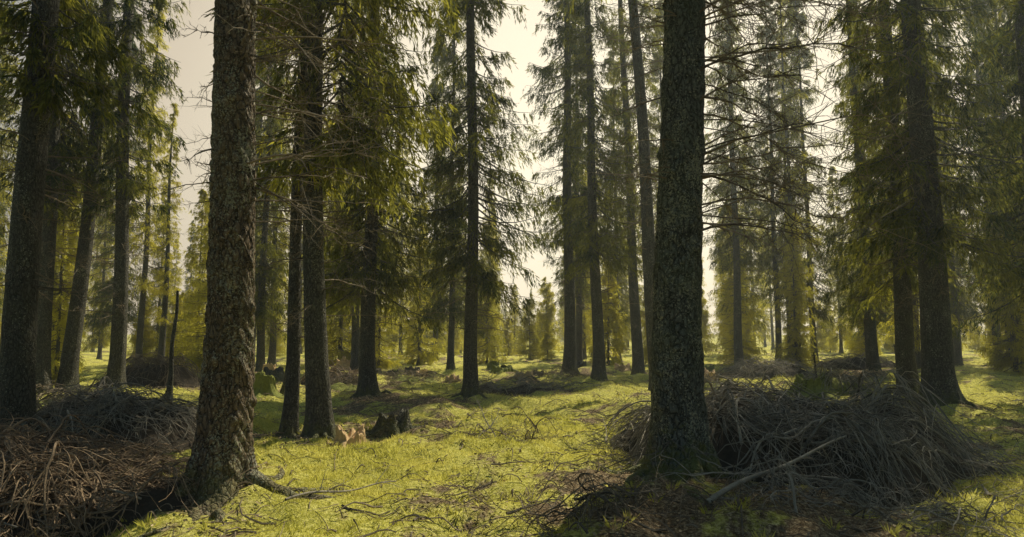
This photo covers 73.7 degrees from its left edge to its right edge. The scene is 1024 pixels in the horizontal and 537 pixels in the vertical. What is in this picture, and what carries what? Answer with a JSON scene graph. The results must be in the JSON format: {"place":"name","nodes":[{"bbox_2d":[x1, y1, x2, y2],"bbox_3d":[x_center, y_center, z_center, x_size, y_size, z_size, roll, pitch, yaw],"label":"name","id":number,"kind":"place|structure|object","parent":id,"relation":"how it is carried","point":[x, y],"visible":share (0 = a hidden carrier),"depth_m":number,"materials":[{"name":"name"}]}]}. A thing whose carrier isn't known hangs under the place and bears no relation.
{"place":"outdoors","nodes":[
{"label":"outdoors","id":0,"kind":"place"},
{"bbox_2d":[0,0,1019,334],"label":"sky","id":1,"kind":"structure","parent":0,"point":[195,53],"materials":[{"name":"white"}]},
{"bbox_2d":[36,335,1023,536],"bbox_3d":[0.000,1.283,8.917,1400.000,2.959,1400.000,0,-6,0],"label":"ground","id":2,"kind":"structure","parent":0,"point":[725,519],"depth_m":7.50,"materials":[{"name":"green plant"}]},
{"bbox_2d":[0,1,18,305],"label":"surrounding spruce forest","id":3,"kind":"object","parent":2,"relation":"on","point":[9,197],"visible":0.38,"depth_m":31.11,"materials":[{"name":"green plant"}]},
{"bbox_2d":[0,14,21,338],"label":"young spruce tree","id":4,"kind":"object","parent":2,"relation":"on","point":[2,65],"visible":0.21,"depth_m":31.82,"materials":[{"name":"green plant"}]},
{"bbox_2d":[51,115,85,367],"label":"young spruce tree","id":5,"kind":"object","parent":2,"relation":"on","point":[67,245],"visible":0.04,"depth_m":29.07,"materials":[{"name":"green plant"}]},
{"bbox_2d":[51,170,90,384],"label":"young spruce tree","id":6,"kind":"object","parent":2,"relation":"on","point":[61,321],"visible":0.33,"depth_m":22.45,"materials":[{"name":"green plant"}]},
{"bbox_2d":[0,0,143,393],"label":"spruce tree","id":7,"kind":"object","parent":2,"relation":"on","point":[44,333],"visible":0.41,"depth_m":17.25,"materials":[{"name":"green plant"}]},
{"bbox_2d":[2,459,151,500],"bbox_3d":[-3.938,2.049,6.103,1.917,0.690,0.411,-2,-6,18],"label":"fallen branch","id":8,"kind":"object","parent":2,"relation":"on","point":[114,490],"visible":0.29,"depth_m":5.95,"materials":[{"name":"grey wood"}]},
{"bbox_2d":[0,0,163,442],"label":"spruce tree","id":9,"kind":"object","parent":2,"relation":"on","point":[36,77],"visible":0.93,"depth_m":9.87,"materials":[{"name":"green plant"}]},
{"bbox_2d":[36,379,135,410],"bbox_3d":[-8.895,2.712,13.629,4.076,0.969,3.051,0,-6,0],"label":"brush pile","id":10,"kind":"object","parent":2,"relation":"on","point":[45,394],"visible":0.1,"depth_m":13.80,"materials":[{"name":"brown wood"}]},
{"bbox_2d":[44,0,150,391],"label":"spruce tree","id":11,"kind":"object","parent":2,"relation":"on","point":[68,373],"visible":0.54,"depth_m":17.71,"materials":[{"name":"green plant"}]},
{"bbox_2d":[83,0,162,342],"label":"spruce tree","id":12,"kind":"object","parent":2,"relation":"on","point":[97,325],"visible":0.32,"depth_m":37.96,"materials":[{"name":"green plant"}]},
{"bbox_2d":[57,0,190,391],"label":"spruce tree","id":13,"kind":"object","parent":2,"relation":"on","point":[122,187],"visible":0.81,"depth_m":17.75,"materials":[{"name":"green plant"}]},
{"bbox_2d":[12,375,260,456],"bbox_3d":[-6.323,2.372,10.307,4.918,1.482,4.500,0,-6,0],"label":"brush pile","id":14,"kind":"object","parent":2,"relation":"on","point":[130,416],"visible":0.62,"depth_m":9.93,"materials":[{"name":"grey wood"}]},
{"bbox_2d":[0,407,286,536],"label":"brush pile","id":15,"kind":"object","parent":2,"relation":"on","point":[33,503],"visible":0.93,"depth_m":5.94,"materials":[{"name":"brown wood"}]},
{"bbox_2d":[88,351,200,388],"bbox_3d":[-10.648,3.162,20.242,4.236,1.435,3.579,0,-6,0],"label":"brush pile","id":16,"kind":"object","parent":2,"relation":"on","point":[151,368],"visible":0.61,"depth_m":19.73,"materials":[{"name":"brown wood"}]},
{"bbox_2d":[112,0,179,365],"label":"spruce tree","id":17,"kind":"object","parent":2,"relation":"on","point":[146,228],"visible":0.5,"depth_m":34.30,"materials":[{"name":"green plant"}]},
{"bbox_2d":[135,103,190,363],"bbox_3d":[-16.810,-1.548,33.163,2.825,13.485,2.484,2,-6,-22],"label":"spruce tree","id":18,"kind":"object","parent":2,"relation":"on","point":[166,286],"visible":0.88,"depth_m":33.16,"materials":[{"name":"green plant"}]},
{"bbox_2d":[158,291,189,401],"bbox_3d":[-7.520,1.793,15.162,0.682,2.613,0.573,2,-6,-22],"label":"dead snag","id":19,"kind":"object","parent":2,"relation":"on","point":[171,367],"visible":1,"depth_m":15.17,"materials":[{"name":"brown wood"}]},
{"bbox_2d":[167,189,209,367],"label":"young spruce tree","id":20,"kind":"object","parent":2,"relation":"on","point":[182,350],"visible":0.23,"depth_m":35.92,"materials":[{"name":"green plant"}]},
{"bbox_2d":[173,179,209,371],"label":"young spruce tree","id":21,"kind":"object","parent":2,"relation":"on","point":[198,283],"visible":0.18,"depth_m":29.75,"materials":[{"name":"green plant"}]},
{"bbox_2d":[108,0,420,536],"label":"spruce tree","id":22,"kind":"object","parent":2,"relation":"on","point":[221,459],"visible":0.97,"depth_m":6.54,"materials":[{"name":"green plant"}]},
{"bbox_2d":[255,363,275,372],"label":"tree stump","id":23,"kind":"object","parent":2,"relation":"on","point":[270,366],"visible":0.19,"depth_m":26.55,"materials":[{"name":"brown wood"}]},
{"bbox_2d":[253,372,283,399],"bbox_3d":[-6.499,3.074,17.810,1.430,0.774,1.330,4,-7,-38],"label":"tree stump","id":24,"kind":"object","parent":2,"relation":"on","point":[263,384],"visible":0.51,"depth_m":17.54,"materials":[{"name":"green plant"}]},
{"bbox_2d":[254,10,289,366],"bbox_3d":[-12.929,-6.106,34.971,3.716,22.780,3.408,4,-7,-33],"label":"spruce tree","id":25,"kind":"object","parent":2,"relation":"on","point":[263,127],"visible":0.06,"depth_m":34.69,"materials":[{"name":"green plant"}]},
{"bbox_2d":[263,366,284,381],"bbox_3d":[-8.303,3.709,23.875,1.520,0.582,1.488,2,-6,-18],"label":"tree stump","id":26,"kind":"object","parent":2,"relation":"on","point":[279,372],"visible":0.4,"depth_m":23.50,"materials":[{"name":"brown wood"}]},
{"bbox_2d":[257,10,297,365],"bbox_3d":[-12.596,-5.772,36.317,2.982,22.274,3.086,0,-6,0],"label":"spruce tree","id":27,"kind":"object","parent":2,"relation":"on","point":[272,353],"visible":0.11,"depth_m":35.49,"materials":[{"name":"green plant"}]},
{"bbox_2d":[254,0,302,371],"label":"spruce tree","id":28,"kind":"object","parent":2,"relation":"on","point":[263,314],"visible":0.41,"depth_m":29.04,"materials":[{"name":"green plant"}]},
{"bbox_2d":[273,363,285,394],"bbox_3d":[-5.989,2.979,18.057,0.679,1.221,0.569,2,-6,-22],"label":"dead snag","id":29,"kind":"object","parent":2,"relation":"on","point":[282,390],"visible":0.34,"depth_m":18.05,"materials":[{"name":"brown wood"}]},
{"bbox_2d":[169,0,465,446],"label":"spruce tree","id":30,"kind":"object","parent":2,"relation":"on","point":[319,420],"visible":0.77,"depth_m":10.71,"materials":[{"name":"green plant"}]},
{"bbox_2d":[254,0,388,440],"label":"spruce tree","id":31,"kind":"object","parent":2,"relation":"on","point":[289,424],"visible":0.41,"depth_m":11.18,"materials":[{"name":"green plant"}]},
{"bbox_2d":[301,166,360,365],"bbox_3d":[-8.405,-0.553,33.112,3.705,12.030,3.439,0,-6,-2],"label":"young spruce tree","id":32,"kind":"object","parent":2,"relation":"on","point":[338,347],"visible":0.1,"depth_m":32.76,"materials":[{"name":"green plant"}]},
{"bbox_2d":[279,360,391,384],"bbox_3d":[-5.741,3.448,21.785,3.927,1.069,3.023,-3,-6,24],"label":"brush pile","id":33,"kind":"object","parent":2,"relation":"on","point":[331,370],"visible":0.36,"depth_m":21.60,"materials":[{"name":"brown wood"}]},
{"bbox_2d":[300,369,380,393],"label":"brush pile","id":34,"kind":"object","parent":2,"relation":"on","point":[350,386],"visible":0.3,"depth_m":19.09,"materials":[{"name":"brown wood"}]},
{"bbox_2d":[284,462,398,500],"bbox_3d":[-1.589,2.204,6.615,0.287,0.710,1.437,-6,-8,44],"label":"fallen branch","id":35,"kind":"object","parent":2,"relation":"on","point":[313,492],"visible":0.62,"depth_m":6.46,"materials":[{"name":"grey wood"}]},
{"bbox_2d":[334,356,350,370],"bbox_3d":[-7.303,4.193,29.770,1.665,0.807,1.476,0,-6,0],"label":"tree stump","id":36,"kind":"object","parent":2,"relation":"on","point":[344,362],"visible":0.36,"depth_m":29.45,"materials":[{"name":"brown wood"}]},
{"bbox_2d":[324,87,362,349],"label":"young spruce tree","id":37,"kind":"object","parent":2,"relation":"on","point":[338,317],"depth_m":39.72,"materials":[{"name":"green plant"}]},
{"bbox_2d":[326,424,370,448],"bbox_3d":[-2.286,2.473,9.692,0.977,0.513,1.126,0,-6,0],"label":"tree stump","id":38,"kind":"object","parent":2,"relation":"on","point":[342,437],"visible":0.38,"depth_m":9.58,"materials":[{"name":"brown wood"}]},
{"bbox_2d":[301,0,414,371],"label":"spruce tree","id":39,"kind":"object","parent":2,"relation":"on","point":[354,360],"visible":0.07,"depth_m":27.70,"materials":[{"name":"green plant"}]},
{"bbox_2d":[287,0,466,399],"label":"spruce tree","id":40,"kind":"object","parent":2,"relation":"on","point":[367,385],"visible":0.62,"depth_m":17.48,"materials":[{"name":"green plant"}]},
{"bbox_2d":[347,409,420,442],"bbox_3d":[-1.897,2.467,10.743,1.342,0.522,1.552,-3,-6,29],"label":"tree stump","id":41,"kind":"object","parent":2,"relation":"on","point":[388,427],"visible":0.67,"depth_m":10.51,"materials":[{"name":"brown wood"}]},
{"bbox_2d":[375,221,403,368],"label":"young spruce tree","id":42,"kind":"object","parent":2,"relation":"on","point":[383,362],"visible":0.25,"depth_m":30.75,"materials":[{"name":"green plant"}]},
{"bbox_2d":[387,188,445,365],"bbox_3d":[-4.989,0.556,36.033,3.120,10.131,2.896,0,-6,-2],"label":"young spruce tree","id":43,"kind":"object","parent":2,"relation":"on","point":[424,355],"visible":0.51,"depth_m":35.77,"materials":[{"name":"green plant"}]},
{"bbox_2d":[377,365,460,383],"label":"brush pile","id":44,"kind":"object","parent":2,"relation":"on","point":[414,377],"visible":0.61,"depth_m":22.61,"materials":[{"name":"brown wood"}]},
{"bbox_2d":[407,19,459,360],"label":"spruce tree","id":45,"kind":"object","parent":2,"relation":"on","point":[432,89],"visible":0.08,"depth_m":41.88,"materials":[{"name":"green plant"}]},
{"bbox_2d":[441,374,461,383],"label":"tree stump","id":46,"kind":"object","parent":2,"relation":"on","point":[452,377],"visible":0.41,"depth_m":21.58,"materials":[{"name":"brown wood"}]},
{"bbox_2d":[411,0,497,369],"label":"spruce tree","id":47,"kind":"object","parent":2,"relation":"on","point":[452,294],"visible":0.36,"depth_m":30.94,"materials":[{"name":"green plant"}]},
{"bbox_2d":[465,399,495,436],"bbox_3d":[-0.476,2.294,10.412,0.572,0.672,0.741,0,-6,0],"label":"fallen branch","id":48,"kind":"object","parent":2,"relation":"on","point":[484,417],"visible":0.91,"depth_m":10.44,"materials":[{"name":"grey wood"}]},
{"bbox_2d":[399,0,563,399],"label":"spruce tree","id":49,"kind":"object","parent":2,"relation":"on","point":[470,263],"visible":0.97,"depth_m":17.64,"materials":[{"name":"green plant"}]},
{"bbox_2d":[463,271,507,364],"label":"young spruce tree","id":50,"kind":"object","parent":2,"relation":"on","point":[487,352],"visible":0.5,"depth_m":39.63,"materials":[{"name":"green plant"}]},
{"bbox_2d":[483,360,498,369],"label":"tree stump","id":51,"kind":"object","parent":2,"relation":"on","point":[490,364],"visible":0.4,"depth_m":32.47,"materials":[{"name":"green plant"}]},
{"bbox_2d":[439,405,564,443],"bbox_3d":[-0.279,2.353,9.635,2.058,0.821,1.585,0,-6,0],"label":"brush pile","id":52,"kind":"object","parent":2,"relation":"on","point":[505,433],"visible":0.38,"depth_m":9.69,"materials":[{"name":"brown wood"}]},
{"bbox_2d":[489,365,517,373],"bbox_3d":[-0.399,4.335,28.815,1.959,0.576,2.122,0,-6,0],"label":"tree stump","id":53,"kind":"object","parent":2,"relation":"on","point":[498,369],"visible":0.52,"depth_m":28.47,"materials":[{"name":"green plant"}]},
{"bbox_2d":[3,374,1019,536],"bbox_3d":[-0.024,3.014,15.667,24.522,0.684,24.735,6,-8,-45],"label":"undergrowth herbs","id":54,"kind":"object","parent":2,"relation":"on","point":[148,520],"visible":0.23,"depth_m":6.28,"materials":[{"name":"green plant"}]},
{"bbox_2d":[0,43,1022,364],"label":"distant spruce forest","id":55,"kind":"object","parent":2,"relation":"on","point":[826,339],"visible":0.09,"depth_m":52.30,"materials":[{"name":"green plant"}]},
{"bbox_2d":[505,284,522,353],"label":"young spruce tree","id":56,"kind":"object","parent":2,"relation":"on","point":[515,316],"visible":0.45,"depth_m":57.70,"materials":[{"name":"green plant"}]},
{"bbox_2d":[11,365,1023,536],"bbox_3d":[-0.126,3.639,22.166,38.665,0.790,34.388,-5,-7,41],"label":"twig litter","id":57,"kind":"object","parent":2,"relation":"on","point":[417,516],"visible":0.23,"depth_m":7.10,"materials":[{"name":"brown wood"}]},
{"bbox_2d":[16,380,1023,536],"bbox_3d":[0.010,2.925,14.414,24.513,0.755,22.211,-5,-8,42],"label":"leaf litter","id":58,"kind":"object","parent":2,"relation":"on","point":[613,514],"visible":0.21,"depth_m":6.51,"materials":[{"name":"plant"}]},
{"bbox_2d":[506,370,539,384],"bbox_3d":[0.341,3.615,22.209,1.193,0.618,1.576,-5,-8,42],"label":"tree stump","id":59,"kind":"object","parent":2,"relation":"on","point":[522,375],"visible":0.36,"depth_m":22.04,"materials":[{"name":"brown wood"}]},
{"bbox_2d":[512,293,545,359],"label":"young spruce tree","id":60,"kind":"object","parent":2,"relation":"on","point":[529,328],"visible":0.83,"depth_m":45.60,"materials":[{"name":"green plant"}]},
{"bbox_2d":[452,371,616,396],"bbox_3d":[0.528,3.479,19.916,5.018,1.003,3.225,0,-6,0],"label":"brush pile","id":61,"kind":"object","parent":2,"relation":"on","point":[526,388],"visible":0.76,"depth_m":19.75,"materials":[{"name":"brown wood"}]},
{"bbox_2d":[531,276,563,354],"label":"young spruce tree","id":62,"kind":"object","parent":2,"relation":"on","point":[549,313],"visible":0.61,"depth_m":51.71,"materials":[{"name":"green plant"}]},
{"bbox_2d":[509,364,586,380],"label":"brush pile","id":63,"kind":"object","parent":2,"relation":"on","point":[572,377],"visible":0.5,"depth_m":24.09,"materials":[{"name":"brown wood"}]},
{"bbox_2d":[519,0,614,375],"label":"spruce tree","id":64,"kind":"object","parent":2,"relation":"on","point":[569,352],"visible":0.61,"depth_m":26.45,"materials":[{"name":"green plant"}]},
{"bbox_2d":[386,451,763,536],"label":"brush pile","id":65,"kind":"object","parent":2,"relation":"on","point":[588,496],"visible":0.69,"depth_m":5.64,"materials":[{"name":"brown wood"}]},
{"bbox_2d":[542,0,608,362],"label":"spruce tree","id":66,"kind":"object","parent":2,"relation":"on","point":[579,343],"visible":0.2,"depth_m":36.87,"materials":[{"name":"green plant"}]},
{"bbox_2d":[537,0,651,381],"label":"spruce tree","id":67,"kind":"object","parent":2,"relation":"on","point":[590,257],"visible":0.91,"depth_m":23.34,"materials":[{"name":"green plant"}]},
{"bbox_2d":[585,265,630,365],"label":"young spruce tree","id":68,"kind":"object","parent":2,"relation":"on","point":[616,318],"visible":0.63,"depth_m":35.64,"materials":[{"name":"green plant"}]},
{"bbox_2d":[586,43,643,360],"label":"spruce tree","id":69,"kind":"object","parent":2,"relation":"on","point":[625,297],"visible":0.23,"depth_m":43.25,"materials":[{"name":"green plant"}]},
{"bbox_2d":[614,363,631,371],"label":"tree stump","id":70,"kind":"object","parent":2,"relation":"on","point":[623,368],"visible":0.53,"depth_m":29.45,"materials":[{"name":"brown wood"}]},
{"bbox_2d":[596,0,663,374],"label":"spruce tree","id":71,"kind":"object","parent":2,"relation":"on","point":[638,365],"visible":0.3,"depth_m":27.75,"materials":[{"name":"green plant"}]},
{"bbox_2d":[631,292,647,364],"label":"young spruce tree","id":72,"kind":"object","parent":2,"relation":"on","point":[643,337],"visible":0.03,"depth_m":37.55,"materials":[{"name":"green plant"}]},
{"bbox_2d":[565,0,726,390],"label":"spruce tree","id":73,"kind":"object","parent":2,"relation":"on","point":[647,227],"visible":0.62,"depth_m":19.36,"materials":[{"name":"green plant"}]},
{"bbox_2d":[636,1,663,300],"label":"spruce tree","id":74,"kind":"object","parent":2,"relation":"on","point":[656,78],"visible":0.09,"depth_m":40.20,"materials":[{"name":"green plant"}]},
{"bbox_2d":[704,371,753,388],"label":"brush pile","id":75,"kind":"object","parent":2,"relation":"on","point":[711,377],"visible":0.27,"depth_m":21.13,"materials":[{"name":"brown wood"}]},
{"bbox_2d":[706,201,767,366],"bbox_3d":[12.391,0.985,38.027,3.120,10.131,2.896,-1,-6,13],"label":"young spruce tree","id":76,"kind":"object","parent":2,"relation":"on","point":[728,329],"visible":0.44,"depth_m":37.88,"materials":[{"name":"green plant"}]},
{"bbox_2d":[702,2,774,332],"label":"spruce tree","id":77,"kind":"object","parent":2,"relation":"on","point":[757,322],"visible":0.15,"depth_m":42.27,"materials":[{"name":"green plant"}]},
{"bbox_2d":[702,0,775,365],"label":"spruce tree","id":78,"kind":"object","parent":2,"relation":"on","point":[738,261],"visible":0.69,"depth_m":33.26,"materials":[{"name":"green plant"}]},
{"bbox_2d":[544,0,960,509],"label":"spruce tree","id":79,"kind":"object","parent":2,"relation":"on","point":[679,414],"visible":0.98,"depth_m":7.42,"materials":[{"name":"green plant"}]},
{"bbox_2d":[708,354,814,379],"bbox_3d":[9.691,3.999,26.734,5.573,1.317,3.993,0,-6,0],"label":"brush pile","id":80,"kind":"object","parent":2,"relation":"on","point":[789,370],"visible":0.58,"depth_m":26.28,"materials":[{"name":"brown wood"}]},
{"bbox_2d":[742,0,803,361],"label":"spruce tree","id":81,"kind":"object","parent":2,"relation":"on","point":[778,337],"visible":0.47,"depth_m":41.65,"materials":[{"name":"green plant"}]},
{"bbox_2d":[527,357,1023,535],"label":"brush pile","id":82,"kind":"object","parent":2,"relation":"on","point":[903,447],"visible":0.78,"depth_m":7.53,"materials":[{"name":"grey wood"}]},
{"bbox_2d":[704,426,854,504],"bbox_3d":[2.537,1.876,6.529,2.302,0.588,0.268,4,-7,-34],"label":"fallen branch","id":83,"kind":"object","parent":2,"relation":"on","point":[722,491],"visible":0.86,"depth_m":6.36,"materials":[{"name":"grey wood"}]},
{"bbox_2d":[758,0,823,354],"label":"spruce tree","id":84,"kind":"object","parent":2,"relation":"on","point":[785,172],"visible":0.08,"depth_m":42.82,"materials":[{"name":"green plant"}]},
{"bbox_2d":[766,0,824,361],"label":"spruce tree","id":85,"kind":"object","parent":2,"relation":"on","point":[789,113],"visible":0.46,"depth_m":39.75,"materials":[{"name":"green plant"}]},
{"bbox_2d":[770,206,824,367],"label":"young spruce tree","id":86,"kind":"object","parent":2,"relation":"on","point":[797,338],"visible":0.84,"depth_m":34.81,"materials":[{"name":"green plant"}]},
{"bbox_2d":[769,0,854,364],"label":"spruce tree","id":87,"kind":"object","parent":2,"relation":"on","point":[822,314],"visible":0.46,"depth_m":40.26,"materials":[{"name":"green plant"}]},
{"bbox_2d":[786,372,838,399],"bbox_3d":[7.398,2.863,16.718,1.712,0.671,1.650,2,-6,-19],"label":"tree stump","id":88,"kind":"object","parent":2,"relation":"on","point":[816,384],"visible":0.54,"depth_m":16.47,"materials":[{"name":"green plant"}]},
{"bbox_2d":[800,353,827,375],"bbox_3d":[7.617,2.660,17.089,0.670,1.105,0.555,2,-6,-23],"label":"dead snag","id":89,"kind":"object","parent":2,"relation":"on","point":[815,361],"visible":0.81,"depth_m":17.14,"materials":[{"name":"brown wood"}]},
{"bbox_2d":[784,361,901,396],"bbox_3d":[8.369,2.951,17.105,3.575,1.290,3.056,0,-6,0],"label":"brush pile","id":90,"kind":"object","parent":2,"relation":"on","point":[837,380],"visible":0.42,"depth_m":16.65,"materials":[{"name":"brown wood"}]},
{"bbox_2d":[803,347,895,369],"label":"brush pile","id":91,"kind":"object","parent":2,"relation":"on","point":[857,361],"visible":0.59,"depth_m":32.16,"materials":[{"name":"brown wood"}]},
{"bbox_2d":[691,448,1023,536],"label":"brush pile","id":92,"kind":"object","parent":2,"relation":"on","point":[837,485],"visible":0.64,"depth_m":6.09,"materials":[{"name":"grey wood"}]},
{"bbox_2d":[822,0,893,340],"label":"spruce tree","id":93,"kind":"object","parent":2,"relation":"on","point":[883,319],"visible":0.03,"depth_m":40.21,"materials":[{"name":"green plant"}]},
{"bbox_2d":[802,0,914,370],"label":"spruce tree","id":94,"kind":"object","parent":2,"relation":"on","point":[871,348],"visible":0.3,"depth_m":30.11,"materials":[{"name":"green plant"}]},
{"bbox_2d":[823,364,895,381],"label":"brush pile","id":95,"kind":"object","parent":2,"relation":"on","point":[880,373],"visible":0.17,"depth_m":24.55,"materials":[{"name":"brown wood"}]},
{"bbox_2d":[818,0,980,394],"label":"spruce tree","id":96,"kind":"object","parent":2,"relation":"on","point":[905,357],"visible":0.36,"depth_m":19.12,"materials":[{"name":"green plant"}]},
{"bbox_2d":[873,13,958,368],"bbox_3d":[19.299,-3.968,33.524,3.378,18.335,3.486,0,-6,-3],"label":"spruce tree","id":97,"kind":"object","parent":2,"relation":"on","point":[917,342],"visible":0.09,"depth_m":32.74,"materials":[{"name":"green plant"}]},
{"bbox_2d":[810,0,1023,408],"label":"spruce tree","id":98,"kind":"object","parent":2,"relation":"on","point":[938,374],"visible":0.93,"depth_m":14.41,"materials":[{"name":"green plant"}]},
{"bbox_2d":[918,3,992,365],"bbox_3d":[24.471,-6.415,38.601,4.989,24.281,4.652,0,-6,0],"label":"spruce tree","id":99,"kind":"object","parent":2,"relation":"on","point":[956,310],"visible":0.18,"depth_m":37.45,"materials":[{"name":"green plant"}]},
{"bbox_2d":[914,0,1023,401],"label":"spruce tree","id":100,"kind":"object","parent":2,"relation":"on","point":[1017,28],"visible":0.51,"depth_m":17.44,"materials":[{"name":"green plant"}]},
{"bbox_2d":[949,0,1013,352],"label":"spruce tree","id":101,"kind":"object","parent":2,"relation":"on","point":[977,79],"visible":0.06,"depth_m":38.63,"materials":[{"name":"green plant"}]},
{"bbox_2d":[961,2,1019,350],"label":"spruce tree","id":102,"kind":"object","parent":2,"relation":"on","point":[1009,349],"visible":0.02,"depth_m":40.57,"materials":[{"name":"green plant"}]},
{"bbox_2d":[968,0,1023,364],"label":"spruce tree","id":103,"kind":"object","parent":2,"relation":"on","point":[988,93],"visible":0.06,"depth_m":35.06,"materials":[{"name":"green plant"}]},
{"bbox_2d":[971,135,1023,375],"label":"young spruce tree","id":104,"kind":"object","parent":2,"relation":"on","point":[1011,358],"visible":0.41,"depth_m":29.78,"materials":[{"name":"green plant"}]},
{"bbox_2d":[978,0,1023,318],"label":"spruce tree","id":105,"kind":"object","parent":2,"relation":"on","point":[1003,13],"visible":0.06,"depth_m":29.93,"materials":[{"name":"green plant"}]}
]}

